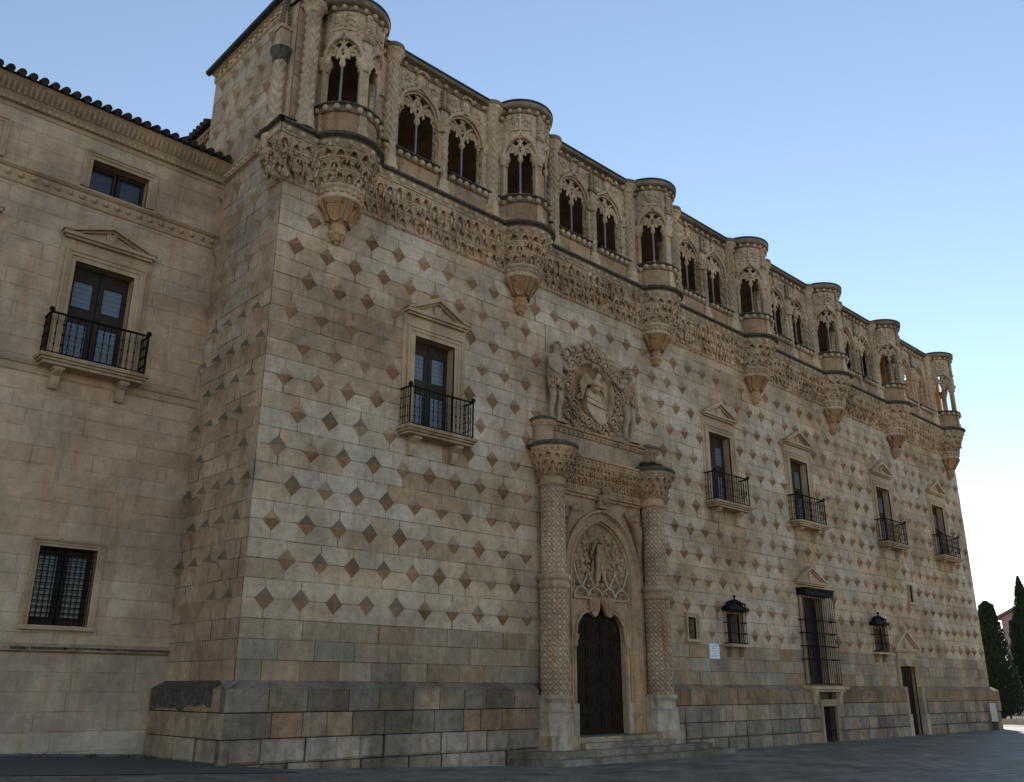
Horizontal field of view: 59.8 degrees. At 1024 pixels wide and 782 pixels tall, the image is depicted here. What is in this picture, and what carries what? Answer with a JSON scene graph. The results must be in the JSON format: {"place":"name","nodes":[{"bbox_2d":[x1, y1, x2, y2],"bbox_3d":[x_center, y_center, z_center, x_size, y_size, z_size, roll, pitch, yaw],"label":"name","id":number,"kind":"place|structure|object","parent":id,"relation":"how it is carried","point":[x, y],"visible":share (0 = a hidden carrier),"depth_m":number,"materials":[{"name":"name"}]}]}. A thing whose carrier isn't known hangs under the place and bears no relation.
{"place":"outdoors","nodes":[
{"label":"outdoors","id":0,"kind":"place"},
{"bbox_2d":[0,756,294,775],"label":"asphalt path","id":1,"kind":"structure","parent":0,"point":[22,765],"depth_m":19.27,"materials":[{"name":"grey asphalt"}]},
{"bbox_2d":[0,724,1023,781],"bbox_3d":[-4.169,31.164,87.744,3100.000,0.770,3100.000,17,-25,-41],"label":"ground","id":2,"kind":"structure","parent":0,"point":[987,756],"depth_m":24.26,"materials":[{"name":"grey asphalt"}]},
{"bbox_2d":[0,755,168,760],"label":"kerb","id":3,"kind":"structure","parent":2,"relation":"on","point":[73,756],"depth_m":20.86,"materials":[{"name":"stone"}]},
{"bbox_2d":[28,752,173,760],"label":"weeds","id":4,"kind":"object","parent":2,"relation":"on","point":[91,755],"visible":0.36,"depth_m":21.23,"materials":[{"name":"green plant"}]},
{"bbox_2d":[0,58,231,753],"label":"palace wing","id":5,"kind":"structure","parent":2,"relation":"on","point":[101,354],"depth_m":23.97,"materials":[{"name":"beige stone"}]},
{"bbox_2d":[0,115,11,157],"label":"attic window","id":6,"kind":"structure","parent":5,"relation":"in","point":[5,122],"depth_m":23.93,"materials":[{"name":"stone"}]},
{"bbox_2d":[16,535,107,631],"bbox_3d":[-11.410,4.910,22.543,1.800,2.250,0.560,17,-25,-41],"label":"low window","id":7,"kind":"structure","parent":5,"relation":"in","point":[64,578],"depth_m":22.59,"materials":[{"name":"metal"}]},
{"bbox_2d":[33,225,157,403],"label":"balcony window","id":8,"kind":"structure","parent":5,"relation":"in","point":[93,326],"depth_m":24.78,"materials":[{"name":"stone"}]},
{"bbox_2d":[80,148,158,210],"bbox_3d":[-11.547,-6.093,26.077,2.080,1.180,0.530,17,-25,-41],"label":"attic window","id":9,"kind":"structure","parent":5,"relation":"in","point":[102,173],"depth_m":26.16,"materials":[{"name":"stone"}]},
{"bbox_2d":[96,0,1003,768],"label":"palace","id":10,"kind":"structure","parent":2,"relation":"on","point":[472,358],"depth_m":29.35,"materials":[{"name":"stone"}]},
{"bbox_2d":[395,297,477,465],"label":"balcony window","id":11,"kind":"structure","parent":10,"relation":"in","point":[432,401],"depth_m":27.53,"materials":[{"name":"stone"}]},
{"bbox_2d":[639,461,665,466],"bbox_3d":[5.170,2.724,33.140,1.156,0.336,0.882,17,-25,-41],"label":"wild plant","id":12,"kind":"object","parent":10,"relation":"on","point":[650,463],"visible":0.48,"depth_m":32.81,"materials":[{"name":"green plant"}]},
{"bbox_2d":[684,612,701,641],"bbox_3d":[6.683,8.906,33.515,0.870,1.060,0.460,17,-25,-41],"label":"slit window","id":13,"kind":"structure","parent":10,"relation":"in","point":[691,620],"depth_m":33.55,"materials":[{"name":"stone"}]},
{"bbox_2d":[709,643,719,658],"bbox_3d":[7.766,9.976,34.118,0.666,0.575,0.024,17,-25,-41],"label":"wall sign","id":14,"kind":"object","parent":10,"relation":"attached to","point":[714,649],"visible":1,"depth_m":34.10,"materials":[{"name":"tile"}]},
{"bbox_2d":[700,401,753,526],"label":"balcony window","id":15,"kind":"structure","parent":10,"relation":"in","point":[722,490],"depth_m":37.55,"materials":[{"name":"stone"}]},
{"bbox_2d":[721,595,750,656],"bbox_3d":[8.725,9.323,35.327,1.360,2.390,0.820,17,-25,-41],"label":"small window","id":16,"kind":"structure","parent":10,"relation":"in","point":[734,610],"depth_m":35.17,"materials":[{"name":"metal"}]},
{"bbox_2d":[782,430,829,542],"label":"balcony window","id":17,"kind":"structure","parent":10,"relation":"in","point":[797,449],"depth_m":41.75,"materials":[{"name":"stone"}]},
{"bbox_2d":[794,565,849,704],"bbox_3d":[13.468,10.747,39.476,3.240,5.950,0.970,17,-25,-41],"label":"tall window","id":18,"kind":"structure","parent":10,"relation":"in","point":[818,665],"depth_m":39.53,"materials":[{"name":"metal"}]},
{"bbox_2d":[818,699,842,741],"bbox_3d":[13.531,14.212,38.265,1.520,1.810,0.500,17,-25,-41],"label":"cellar window","id":19,"kind":"structure","parent":10,"relation":"in","point":[830,720],"depth_m":38.37,"materials":[{"name":"stone"}]},
{"bbox_2d":[869,612,892,662],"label":"small window","id":20,"kind":"structure","parent":10,"relation":"in","point":[878,636],"depth_m":43.29,"materials":[{"name":"metal"}]},
{"bbox_2d":[869,461,910,560],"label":"balcony window","id":21,"kind":"structure","parent":10,"relation":"in","point":[880,476],"depth_m":47.39,"materials":[{"name":"stone"}]},
{"bbox_2d":[906,584,916,604],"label":"slit window","id":22,"kind":"structure","parent":10,"relation":"in","point":[910,592],"depth_m":47.08,"materials":[{"name":"stone"}]},
{"bbox_2d":[891,626,931,735],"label":"side doorway","id":23,"kind":"structure","parent":10,"relation":"in","point":[905,647],"depth_m":44.80,"materials":[{"name":"stone"}]},
{"bbox_2d":[925,481,963,572],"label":"balcony window","id":24,"kind":"structure","parent":10,"relation":"in","point":[941,538],"depth_m":51.96,"materials":[{"name":"stone"}]},
{"bbox_2d":[988,703,998,729],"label":"information panel","id":25,"kind":"object","parent":2,"relation":"on","point":[993,715],"visible":1,"depth_m":49.46,"materials":[{"name":"white metal"}]},
{"bbox_2d":[997,607,1016,676],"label":"house","id":26,"kind":"structure","parent":2,"relation":"on","point":[1005,617],"depth_m":122.14,"materials":[{"name":"beige brick"}]},
{"bbox_2d":[999,687,1023,723],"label":"garden railing","id":27,"kind":"object","parent":2,"relation":"on","point":[1011,720],"visible":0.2,"depth_m":58.43,"materials":[{"name":"metal"}]},
{"bbox_2d":[0,0,1023,659],"label":"sky","id":28,"kind":"structure","parent":0,"point":[875,148],"materials":[{"name":"blue"}]},
{"bbox_2d":[1007,713,1023,718],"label":"garden ground","id":29,"kind":"structure","parent":0,"point":[1016,716],"depth_m":72.23,"materials":[{"name":"soil"}]},
{"bbox_2d":[977,600,1023,718],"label":"cypress","id":30,"kind":"object","parent":29,"relation":"on","point":[1000,673],"visible":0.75,"depth_m":65.68,"materials":[{"name":"green plant"}]},
{"bbox_2d":[1007,616,1023,712],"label":"cypress","id":31,"kind":"object","parent":29,"relation":"on","point":[1016,630],"visible":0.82,"depth_m":71.10,"materials":[{"name":"green plant"}]},
{"bbox_2d":[1011,575,1023,654],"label":"cypress","id":32,"kind":"object","parent":29,"relation":"on","point":[1018,605],"visible":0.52,"depth_m":84.14,"materials":[{"name":"green plant"}]}
]}

